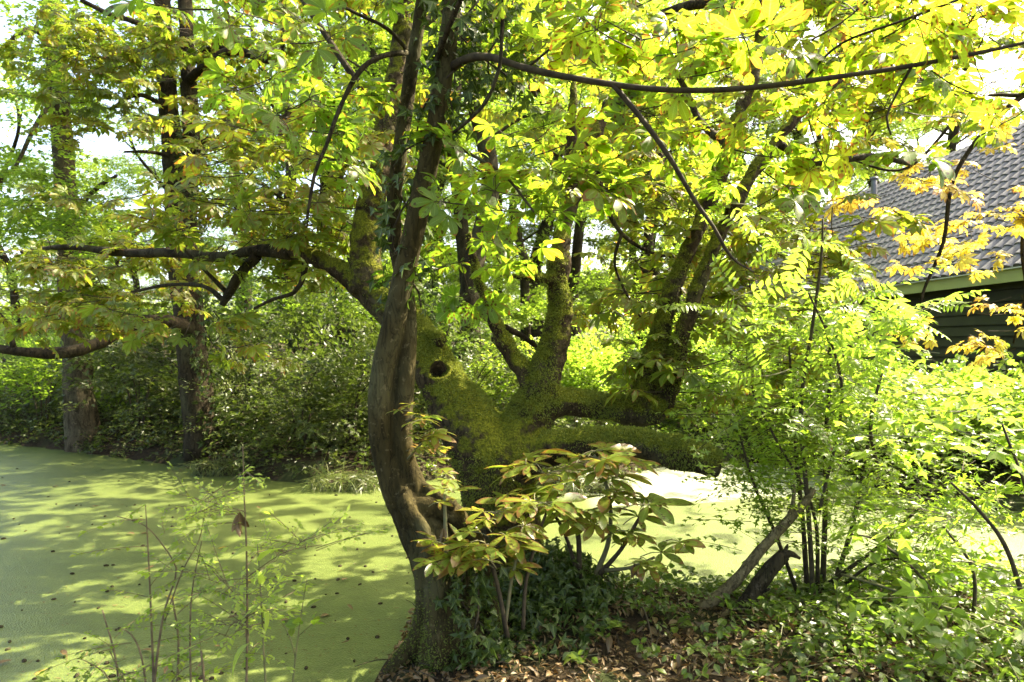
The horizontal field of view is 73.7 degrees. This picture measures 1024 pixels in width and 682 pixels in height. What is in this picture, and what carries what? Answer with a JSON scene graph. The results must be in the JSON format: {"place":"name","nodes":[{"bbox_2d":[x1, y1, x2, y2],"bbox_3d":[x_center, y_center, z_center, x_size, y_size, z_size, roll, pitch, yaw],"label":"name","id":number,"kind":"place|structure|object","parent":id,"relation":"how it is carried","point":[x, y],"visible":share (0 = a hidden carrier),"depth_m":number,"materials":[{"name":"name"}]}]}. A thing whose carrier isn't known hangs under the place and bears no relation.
{"place":"outdoors","nodes":[
{"label":"outdoors","id":0,"kind":"place"},
{"bbox_2d":[0,444,1023,681],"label":"water","id":1,"kind":"structure","parent":0,"point":[35,630],"depth_m":6.34,"materials":[{"name":"green liquid"}]},
{"bbox_2d":[292,456,380,495],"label":"grass tussock","id":2,"kind":"object","parent":1,"relation":"in","point":[342,482],"depth_m":9.09,"materials":[{"name":"grass blades"}]},
{"bbox_2d":[1,459,935,681],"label":"pond debris","id":3,"kind":"object","parent":1,"relation":"on","point":[242,623],"visible":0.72,"depth_m":4.81,"materials":[{"name":"brown plant"}]},
{"bbox_2d":[0,342,1023,681],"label":"ground","id":4,"kind":"structure","parent":0,"point":[46,442],"depth_m":4.22,"materials":[{"name":"soil"}]},
{"bbox_2d":[0,297,109,412],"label":"shrub","id":5,"kind":"object","parent":4,"relation":"on","point":[37,338],"visible":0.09,"depth_m":15.34,"materials":[{"name":"green plant"}]},
{"bbox_2d":[0,169,111,336],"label":"woodland tree","id":6,"kind":"object","parent":4,"relation":"on","point":[6,294],"visible":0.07,"depth_m":29.49,"materials":[{"name":"green plant"}]},
{"bbox_2d":[0,58,120,368],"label":"woodland tree","id":7,"kind":"object","parent":4,"relation":"on","point":[12,277],"visible":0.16,"depth_m":23.88,"materials":[{"name":"green plant"}]},
{"bbox_2d":[0,334,145,427],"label":"shrub","id":8,"kind":"object","parent":4,"relation":"on","point":[24,378],"visible":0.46,"depth_m":13.46,"materials":[{"name":"green plant"}]},
{"bbox_2d":[2,146,154,313],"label":"woodland tree","id":9,"kind":"object","parent":4,"relation":"on","point":[84,159],"visible":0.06,"depth_m":38.73,"materials":[{"name":"green plant"}]},
{"bbox_2d":[25,316,172,406],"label":"shrub","id":10,"kind":"object","parent":4,"relation":"on","point":[111,347],"visible":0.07,"depth_m":15.42,"materials":[{"name":"green plant"}]},
{"bbox_2d":[51,186,168,346],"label":"woodland tree","id":11,"kind":"object","parent":4,"relation":"on","point":[125,200],"visible":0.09,"depth_m":32.79,"materials":[{"name":"green plant"}]},
{"bbox_2d":[38,606,193,681],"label":"weed","id":12,"kind":"object","parent":4,"relation":"on","point":[111,645],"visible":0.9,"depth_m":3.05,"materials":[{"name":"green plant"}]},
{"bbox_2d":[0,0,252,451],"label":"chestnut tree","id":13,"kind":"object","parent":4,"relation":"on","point":[69,223],"visible":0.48,"depth_m":11.39,"materials":[{"name":"green plant"}]},
{"bbox_2d":[23,323,233,433],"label":"shrub","id":14,"kind":"object","parent":4,"relation":"on","point":[124,372],"visible":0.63,"depth_m":12.28,"materials":[{"name":"green plant"}]},
{"bbox_2d":[2,93,258,358],"bbox_3d":[-13.981,-4.205,26.427,6.881,10.596,10.169,0,0,37],"label":"woodland tree","id":15,"kind":"object","parent":4,"relation":"on","point":[124,184],"visible":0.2,"depth_m":26.03,"materials":[{"name":"green plant"}]},
{"bbox_2d":[34,618,230,681],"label":"weed","id":16,"kind":"object","parent":4,"relation":"on","point":[123,672],"visible":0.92,"depth_m":3.05,"materials":[{"name":"green plant"}]},
{"bbox_2d":[69,504,199,681],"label":"weed","id":17,"kind":"object","parent":4,"relation":"on","point":[181,556],"visible":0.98,"depth_m":3.03,"materials":[{"name":"green plant"}]},
{"bbox_2d":[82,277,237,418],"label":"shrub","id":18,"kind":"object","parent":4,"relation":"on","point":[156,346],"visible":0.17,"depth_m":13.93,"materials":[{"name":"green plant"}]},
{"bbox_2d":[0,0,332,460],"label":"chestnut tree","id":19,"kind":"object","parent":4,"relation":"on","point":[166,48],"visible":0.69,"depth_m":9.73,"materials":[{"name":"green plant"}]},
{"bbox_2d":[174,129,230,447],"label":"climbing ivy","id":20,"kind":"object","parent":19,"relation":"attached to","point":[205,295],"visible":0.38,"depth_m":10.81,"materials":[{"name":"green plant"}]},
{"bbox_2d":[75,102,262,311],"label":"woodland tree","id":21,"kind":"object","parent":4,"relation":"on","point":[152,156],"visible":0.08,"depth_m":37.23,"materials":[{"name":"green plant"}]},
{"bbox_2d":[117,461,237,681],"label":"weed","id":22,"kind":"object","parent":4,"relation":"on","point":[175,544],"visible":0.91,"depth_m":3.05,"materials":[{"name":"green plant"}]},
{"bbox_2d":[90,291,280,423],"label":"shrub","id":23,"kind":"object","parent":4,"relation":"on","point":[166,343],"visible":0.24,"depth_m":12.83,"materials":[{"name":"green plant"}]},
{"bbox_2d":[138,541,254,681],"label":"weed","id":24,"kind":"object","parent":4,"relation":"on","point":[216,669],"visible":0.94,"depth_m":3.05,"materials":[{"name":"green plant"}]},
{"bbox_2d":[168,449,252,478],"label":"grass tussock","id":25,"kind":"object","parent":4,"relation":"on","point":[206,469],"depth_m":10.10,"materials":[{"name":"plant"}]},
{"bbox_2d":[111,306,345,442],"bbox_3d":[-4.756,0.743,11.615,4.032,2.656,3.284,0,0,0],"label":"shrub","id":26,"kind":"object","parent":4,"relation":"on","point":[229,385],"visible":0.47,"depth_m":11.32,"materials":[{"name":"green plant"}]},
{"bbox_2d":[117,0,350,334],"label":"woodland tree","id":27,"kind":"object","parent":4,"relation":"on","point":[252,29],"visible":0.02,"depth_m":35.52,"materials":[{"name":"green plant"}]},
{"bbox_2d":[146,244,329,412],"bbox_3d":[-5.463,-0.167,14.230,4.150,3.712,3.386,0,0,0],"label":"shrub","id":28,"kind":"object","parent":4,"relation":"on","point":[236,298],"visible":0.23,"depth_m":14.12,"materials":[{"name":"green plant"}]},
{"bbox_2d":[126,79,353,358],"bbox_3d":[-9.044,-4.150,23.891,10.169,10.596,6.881,0,0,22],"label":"woodland tree","id":29,"kind":"object","parent":4,"relation":"on","point":[207,239],"visible":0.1,"depth_m":23.71,"materials":[{"name":"green plant"}]},
{"bbox_2d":[229,545,281,681],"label":"weed","id":30,"kind":"object","parent":4,"relation":"on","point":[261,578],"visible":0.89,"depth_m":3.00,"materials":[{"name":"green plant"}]},
{"bbox_2d":[133,446,389,681],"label":"weed","id":31,"kind":"object","parent":4,"relation":"on","point":[183,522],"visible":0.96,"depth_m":3.02,"materials":[{"name":"green plant"}]},
{"bbox_2d":[232,512,248,536],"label":"withered leaf","id":32,"kind":"object","parent":31,"relation":"hanging from","point":[239,517],"visible":1,"depth_m":3.00,"materials":[{"name":"brown plant"}]},
{"bbox_2d":[109,0,424,389],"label":"woodland tree","id":33,"kind":"object","parent":4,"relation":"on","point":[274,3],"visible":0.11,"depth_m":16.88,"materials":[{"name":"green plant"}]},
{"bbox_2d":[191,332,371,467],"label":"shrub","id":34,"kind":"object","parent":4,"relation":"on","point":[273,399],"visible":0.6,"depth_m":10.54,"materials":[{"name":"green plant"}]},
{"bbox_2d":[207,267,379,419],"bbox_3d":[-3.933,0.097,13.380,3.775,3.146,3.597,0,0,-33],"label":"shrub","id":35,"kind":"object","parent":4,"relation":"on","point":[305,328],"visible":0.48,"depth_m":13.23,"materials":[{"name":"green plant"}]},
{"bbox_2d":[277,579,324,681],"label":"weed","id":36,"kind":"object","parent":4,"relation":"on","point":[292,624],"visible":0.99,"depth_m":3.10,"materials":[{"name":"green plant"}]},
{"bbox_2d":[225,264,377,408],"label":"shrub","id":37,"kind":"object","parent":4,"relation":"on","point":[291,299],"visible":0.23,"depth_m":14.32,"materials":[{"name":"green plant"}]},
{"bbox_2d":[196,0,428,357],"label":"woodland tree","id":38,"kind":"object","parent":4,"relation":"on","point":[319,185],"visible":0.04,"depth_m":29.70,"materials":[{"name":"green plant"}]},
{"bbox_2d":[215,312,443,461],"bbox_3d":[-2.484,0.811,10.815,3.235,2.544,3.493,0,0,27],"label":"shrub","id":39,"kind":"object","parent":4,"relation":"on","point":[366,347],"visible":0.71,"depth_m":10.38,"materials":[{"name":"green plant"}]},
{"bbox_2d":[195,0,516,360],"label":"woodland tree","id":40,"kind":"object","parent":4,"relation":"on","point":[248,32],"visible":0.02,"depth_m":28.75,"materials":[{"name":"green plant"}]},
{"bbox_2d":[242,1,533,364],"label":"woodland tree","id":41,"kind":"object","parent":4,"relation":"on","point":[373,52],"visible":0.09,"depth_m":20.65,"materials":[{"name":"green plant"}]},
{"bbox_2d":[302,295,475,424],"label":"shrub","id":42,"kind":"object","parent":4,"relation":"on","point":[360,312],"visible":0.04,"depth_m":12.78,"materials":[{"name":"green plant"}]},
{"bbox_2d":[294,6,514,324],"bbox_3d":[-4.260,-6.065,28.540,9.175,14.128,13.559,0,0,-25],"label":"woodland tree","id":43,"kind":"object","parent":4,"relation":"on","point":[448,193],"visible":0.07,"depth_m":27.62,"materials":[{"name":"green plant"}]},
{"bbox_2d":[319,336,491,440],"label":"shrub","id":44,"kind":"object","parent":4,"relation":"on","point":[416,426],"visible":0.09,"depth_m":10.79,"materials":[{"name":"green plant"}]},
{"bbox_2d":[332,238,508,348],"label":"shrub","id":45,"kind":"object","parent":4,"relation":"on","point":[390,267],"visible":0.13,"depth_m":15.64,"materials":[{"name":"green plant"}]},
{"bbox_2d":[324,18,528,346],"bbox_3d":[-3.239,-11.740,32.725,14.798,25.082,14.832,0,0,-31],"label":"woodland tree","id":46,"kind":"object","parent":4,"relation":"on","point":[439,165],"depth_m":32.93,"materials":[{"name":"green plant"}]},
{"bbox_2d":[249,0,609,358],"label":"woodland tree","id":47,"kind":"object","parent":4,"relation":"on","point":[461,239],"visible":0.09,"depth_m":19.09,"materials":[{"name":"green plant"}]},
{"bbox_2d":[342,278,525,404],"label":"shrub","id":48,"kind":"object","parent":4,"relation":"on","point":[471,334],"visible":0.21,"depth_m":14.09,"materials":[{"name":"green plant"}]},
{"bbox_2d":[0,158,879,344],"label":"distant wood","id":49,"kind":"object","parent":4,"relation":"on","point":[584,267],"visible":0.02,"depth_m":54.19,"materials":[{"name":"green plant"}]},
{"bbox_2d":[338,40,555,316],"bbox_3d":[-3.099,-7.379,33.889,11.693,16.253,12.716,0,0,-6],"label":"woodland tree","id":50,"kind":"object","parent":4,"relation":"on","point":[444,178],"visible":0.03,"depth_m":33.22,"materials":[{"name":"green plant"}]},
{"bbox_2d":[321,0,600,386],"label":"woodland tree","id":51,"kind":"object","parent":4,"relation":"on","point":[491,158],"visible":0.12,"depth_m":16.09,"materials":[{"name":"green plant"}]},
{"bbox_2d":[413,322,537,430],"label":"shrub","id":52,"kind":"object","parent":4,"relation":"on","point":[505,368],"visible":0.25,"depth_m":11.79,"materials":[{"name":"green plant"}]},
{"bbox_2d":[403,61,598,347],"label":"woodland tree","id":53,"kind":"object","parent":4,"relation":"on","point":[449,283],"visible":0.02,"depth_m":39.63,"materials":[{"name":"green plant"}]},
{"bbox_2d":[0,0,1023,582],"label":"mossy tree","id":54,"kind":"object","parent":4,"relation":"on","point":[660,366],"visible":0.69,"depth_m":5.63,"materials":[{"name":"green plant"}]},
{"bbox_2d":[0,358,1023,499],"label":"undergrowth","id":55,"kind":"object","parent":4,"relation":"on","point":[5,397],"visible":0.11,"depth_m":11.73,"materials":[{"name":"green plant"}]},
{"bbox_2d":[368,0,688,358],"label":"woodland tree","id":56,"kind":"object","parent":4,"relation":"on","point":[529,311],"visible":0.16,"depth_m":22.76,"materials":[{"name":"green plant"}]},
{"bbox_2d":[464,338,602,404],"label":"shrub","id":57,"kind":"object","parent":4,"relation":"on","point":[503,361],"visible":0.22,"depth_m":12.31,"materials":[{"name":"green plant"}]},
{"bbox_2d":[412,12,661,350],"bbox_3d":[1.802,-11.761,34.214,14.832,25.082,14.798,0,0,-16],"label":"woodland tree","id":58,"kind":"object","parent":4,"relation":"on","point":[536,332],"depth_m":33.58,"materials":[{"name":"green plant"}]},
{"bbox_2d":[422,536,652,678],"bbox_3d":[0.164,1.582,4.429,1.426,0.567,1.710,0,0,0],"label":"ground ivy","id":59,"kind":"object","parent":4,"relation":"on","point":[555,563],"visible":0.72,"depth_m":4.13,"materials":[{"name":"green plant"}]},
{"bbox_2d":[412,467,586,638],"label":"chestnut sapling","id":60,"kind":"object","parent":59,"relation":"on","point":[450,562],"visible":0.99,"depth_m":3.67,"materials":[{"name":"green plant"}]},
{"bbox_2d":[440,528,446,541],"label":"withered leaf","id":61,"kind":"object","parent":60,"relation":"hanging from","point":[443,532],"visible":0.99,"depth_m":3.60,"materials":[{"name":"brown plant"}]},
{"bbox_2d":[475,441,705,582],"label":"chestnut sapling","id":62,"kind":"object","parent":59,"relation":"on","point":[623,454],"visible":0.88,"depth_m":4.14,"materials":[{"name":"green plant"}]},
{"bbox_2d":[630,564,638,578],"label":"withered leaf","id":63,"kind":"object","parent":62,"relation":"hanging from","point":[635,573],"visible":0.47,"depth_m":4.04,"materials":[{"name":"brown plant"}]},
{"bbox_2d":[450,67,654,299],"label":"woodland tree","id":64,"kind":"object","parent":4,"relation":"on","point":[591,242],"visible":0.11,"depth_m":35.19,"materials":[{"name":"green plant"}]},
{"bbox_2d":[102,0,1023,677],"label":"entwined tree","id":65,"kind":"object","parent":4,"relation":"on","point":[406,488],"visible":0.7,"depth_m":3.70,"materials":[{"name":"green plant"}]},
{"bbox_2d":[388,402,455,464],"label":"chestnut sapling","id":66,"kind":"object","parent":65,"relation":"attached to","point":[433,444],"visible":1,"depth_m":3.59,"materials":[{"name":"green plant"}]},
{"bbox_2d":[366,0,499,316],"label":"climbing ivy","id":67,"kind":"object","parent":65,"relation":"attached to","point":[385,157],"visible":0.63,"depth_m":3.78,"materials":[{"name":"green plant"}]},
{"bbox_2d":[433,542,518,671],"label":"climbing ivy","id":68,"kind":"object","parent":65,"relation":"attached to","point":[483,589],"visible":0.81,"depth_m":3.67,"materials":[{"name":"green plant"}]},
{"bbox_2d":[410,0,553,141],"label":"climbing ivy","id":69,"kind":"object","parent":65,"relation":"attached to","point":[433,8],"visible":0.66,"depth_m":3.77,"materials":[{"name":"green plant"}]},
{"bbox_2d":[491,327,680,432],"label":"shrub","id":70,"kind":"object","parent":4,"relation":"on","point":[593,366],"visible":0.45,"depth_m":11.81,"materials":[{"name":"green plant"}]},
{"bbox_2d":[462,0,716,356],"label":"woodland tree","id":71,"kind":"object","parent":4,"relation":"on","point":[577,243],"visible":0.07,"depth_m":26.72,"materials":[{"name":"green plant"}]},
{"bbox_2d":[543,459,642,496],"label":"grass tussock","id":72,"kind":"object","parent":4,"relation":"on","point":[572,487],"depth_m":8.97,"materials":[{"name":"plant"}]},
{"bbox_2d":[541,79,734,333],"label":"woodland tree","id":73,"kind":"object","parent":4,"relation":"on","point":[603,226],"visible":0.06,"depth_m":40.21,"materials":[{"name":"green plant"}]},
{"bbox_2d":[556,1,750,347],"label":"woodland tree","id":74,"kind":"object","parent":4,"relation":"on","point":[640,297],"visible":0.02,"depth_m":39.25,"materials":[{"name":"green plant"}]},
{"bbox_2d":[565,292,749,434],"bbox_3d":[2.730,0.447,12.645,4.045,2.817,3.025,0,0,31],"label":"shrub","id":75,"kind":"object","parent":4,"relation":"on","point":[622,349],"visible":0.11,"depth_m":12.59,"materials":[{"name":"green plant"}]},
{"bbox_2d":[559,0,777,308],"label":"woodland tree","id":76,"kind":"object","parent":4,"relation":"on","point":[649,237],"visible":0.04,"depth_m":29.86,"materials":[{"name":"green plant"}]},
{"bbox_2d":[531,0,826,329],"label":"woodland tree","id":77,"kind":"object","parent":4,"relation":"on","point":[674,247],"visible":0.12,"depth_m":21.10,"materials":[{"name":"green plant"}]},
{"bbox_2d":[355,575,1023,681],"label":"leaf litter","id":78,"kind":"object","parent":4,"relation":"on","point":[609,643],"visible":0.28,"depth_m":3.69,"materials":[{"name":"brown plant"}]},
{"bbox_2d":[604,292,786,433],"bbox_3d":[3.396,0.502,12.754,3.632,3.290,4.680,0,0,0],"label":"shrub","id":79,"kind":"object","parent":4,"relation":"on","point":[694,371],"visible":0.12,"depth_m":12.27,"materials":[{"name":"green plant"}]},
{"bbox_2d":[601,52,828,351],"bbox_3d":[8.980,-6.990,34.930,14.689,15.305,9.939,0,0,3],"label":"woodland tree","id":80,"kind":"object","parent":4,"relation":"on","point":[740,157],"visible":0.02,"depth_m":33.90,"materials":[{"name":"green plant"}]},
{"bbox_2d":[656,62,825,282],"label":"woodland tree","id":81,"kind":"object","parent":4,"relation":"on","point":[769,132],"visible":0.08,"depth_m":38.55,"materials":[{"name":"green plant"}]},
{"bbox_2d":[623,280,871,428],"bbox_3d":[4.564,0.274,12.747,4.657,2.848,3.721,0,0,0],"label":"shrub","id":82,"kind":"object","parent":4,"relation":"on","point":[735,354],"visible":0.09,"depth_m":12.13,"materials":[{"name":"green plant"}]},
{"bbox_2d":[675,328,823,441],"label":"shrub","id":83,"kind":"object","parent":4,"relation":"on","point":[712,378],"visible":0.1,"depth_m":12.66,"materials":[{"name":"green plant"}]},
{"bbox_2d":[694,485,815,608],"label":"dead branch","id":84,"kind":"object","parent":4,"relation":"on","point":[733,582],"visible":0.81,"depth_m":4.33,"materials":[{"name":"brown wood"}]},
{"bbox_2d":[683,70,830,215],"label":"woodland tree","id":85,"kind":"object","parent":4,"relation":"on","point":[778,161],"visible":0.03,"depth_m":39.82,"materials":[{"name":"green plant"}]},
{"bbox_2d":[731,544,800,614],"bbox_3d":[1.572,1.532,4.293,0.463,0.508,0.117,0,0,0],"label":"tree stump","id":86,"kind":"object","parent":4,"relation":"on","point":[766,573],"visible":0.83,"depth_m":4.26,"materials":[{"name":"brown wood"}]},
{"bbox_2d":[562,546,1023,681],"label":"ground cover","id":87,"kind":"object","parent":4,"relation":"on","point":[838,589],"visible":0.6,"depth_m":3.75,"materials":[{"name":"green plant"}]},
{"bbox_2d":[841,573,1023,629],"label":"trailing stem","id":88,"kind":"object","parent":87,"relation":"on","point":[933,603],"visible":0.63,"depth_m":3.84,"materials":[{"name":"plant"}]},
{"bbox_2d":[669,9,927,205],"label":"woodland tree","id":89,"kind":"object","parent":4,"relation":"on","point":[798,131],"visible":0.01,"depth_m":39.66,"materials":[{"name":"green plant"}]},
{"bbox_2d":[660,172,986,599],"bbox_3d":[1.818,0.350,4.122,1.596,2.638,1.557,0,0,0],"label":"ash sapling","id":90,"kind":"object","parent":4,"relation":"on","point":[899,321],"visible":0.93,"depth_m":4.05,"materials":[{"name":"green plant"}]},
{"bbox_2d":[722,15,935,225],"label":"woodland tree","id":91,"kind":"object","parent":4,"relation":"on","point":[915,126],"visible":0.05,"depth_m":43.95,"materials":[{"name":"green plant"}]},
{"bbox_2d":[655,255,1023,596],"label":"hawthorn bush","id":92,"kind":"object","parent":4,"relation":"on","point":[826,462],"visible":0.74,"depth_m":4.44,"materials":[{"name":"green plant"}]},
{"bbox_2d":[738,363,943,463],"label":"shrub","id":93,"kind":"object","parent":4,"relation":"on","point":[831,397],"visible":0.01,"depth_m":10.43,"materials":[{"name":"green plant"}]},
{"bbox_2d":[698,122,1023,388],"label":"barn","id":94,"kind":"structure","parent":4,"relation":"on","point":[1005,170],"depth_m":15.90,"materials":[{"name":"grey tile"}]},
{"bbox_2d":[752,344,1023,473],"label":"shrub","id":95,"kind":"object","parent":4,"relation":"on","point":[950,365],"visible":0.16,"depth_m":9.52,"materials":[{"name":"green plant"}]},
{"bbox_2d":[776,3,1004,195],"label":"woodland tree","id":96,"kind":"object","parent":4,"relation":"on","point":[913,121],"visible":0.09,"depth_m":43.14,"materials":[{"name":"green plant"}]},
{"bbox_2d":[788,483,1023,680],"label":"maple sapling","id":97,"kind":"object","parent":4,"relation":"on","point":[942,581],"visible":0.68,"depth_m":3.75,"materials":[{"name":"green plant"}]},
{"bbox_2d":[827,111,987,199],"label":"woodland tree","id":98,"kind":"object","parent":4,"relation":"on","point":[942,127],"visible":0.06,"depth_m":49.20,"materials":[{"name":"green plant"}]},
{"bbox_2d":[824,0,1023,370],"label":"chestnut tree","id":99,"kind":"object","parent":4,"relation":"on","point":[949,189],"visible":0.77,"depth_m":6.02,"materials":[{"name":"yellow plant"}]},
{"bbox_2d":[826,349,1023,503],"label":"shrub","id":100,"kind":"object","parent":4,"relation":"on","point":[976,369],"visible":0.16,"depth_m":8.75,"materials":[{"name":"green plant"}]},
{"bbox_2d":[827,0,1023,188],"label":"woodland tree","id":101,"kind":"object","parent":4,"relation":"on","point":[951,134],"visible":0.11,"depth_m":46.76,"materials":[{"name":"green plant"}]},
{"bbox_2d":[829,339,1023,681],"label":"maple sapling","id":102,"kind":"object","parent":4,"relation":"on","point":[946,403],"visible":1,"depth_m":3.42,"materials":[{"name":"green plant"}]},
{"bbox_2d":[853,350,1021,437],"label":"shrub","id":103,"kind":"object","parent":4,"relation":"on","point":[931,365],"visible":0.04,"depth_m":10.48,"materials":[{"name":"green plant"}]},
{"bbox_2d":[897,368,1023,464],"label":"shrub","id":104,"kind":"object","parent":4,"relation":"on","point":[1004,409],"visible":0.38,"depth_m":8.56,"materials":[{"name":"green plant"}]},
{"bbox_2d":[964,343,1023,447],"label":"shrub","id":105,"kind":"object","parent":4,"relation":"on","point":[1021,354],"visible":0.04,"depth_m":10.78,"materials":[{"name":"green plant"}]},
{"bbox_2d":[0,0,1023,339],"label":"sky","id":106,"kind":"structure","parent":0,"point":[103,145],"materials":[{"name":"white"}]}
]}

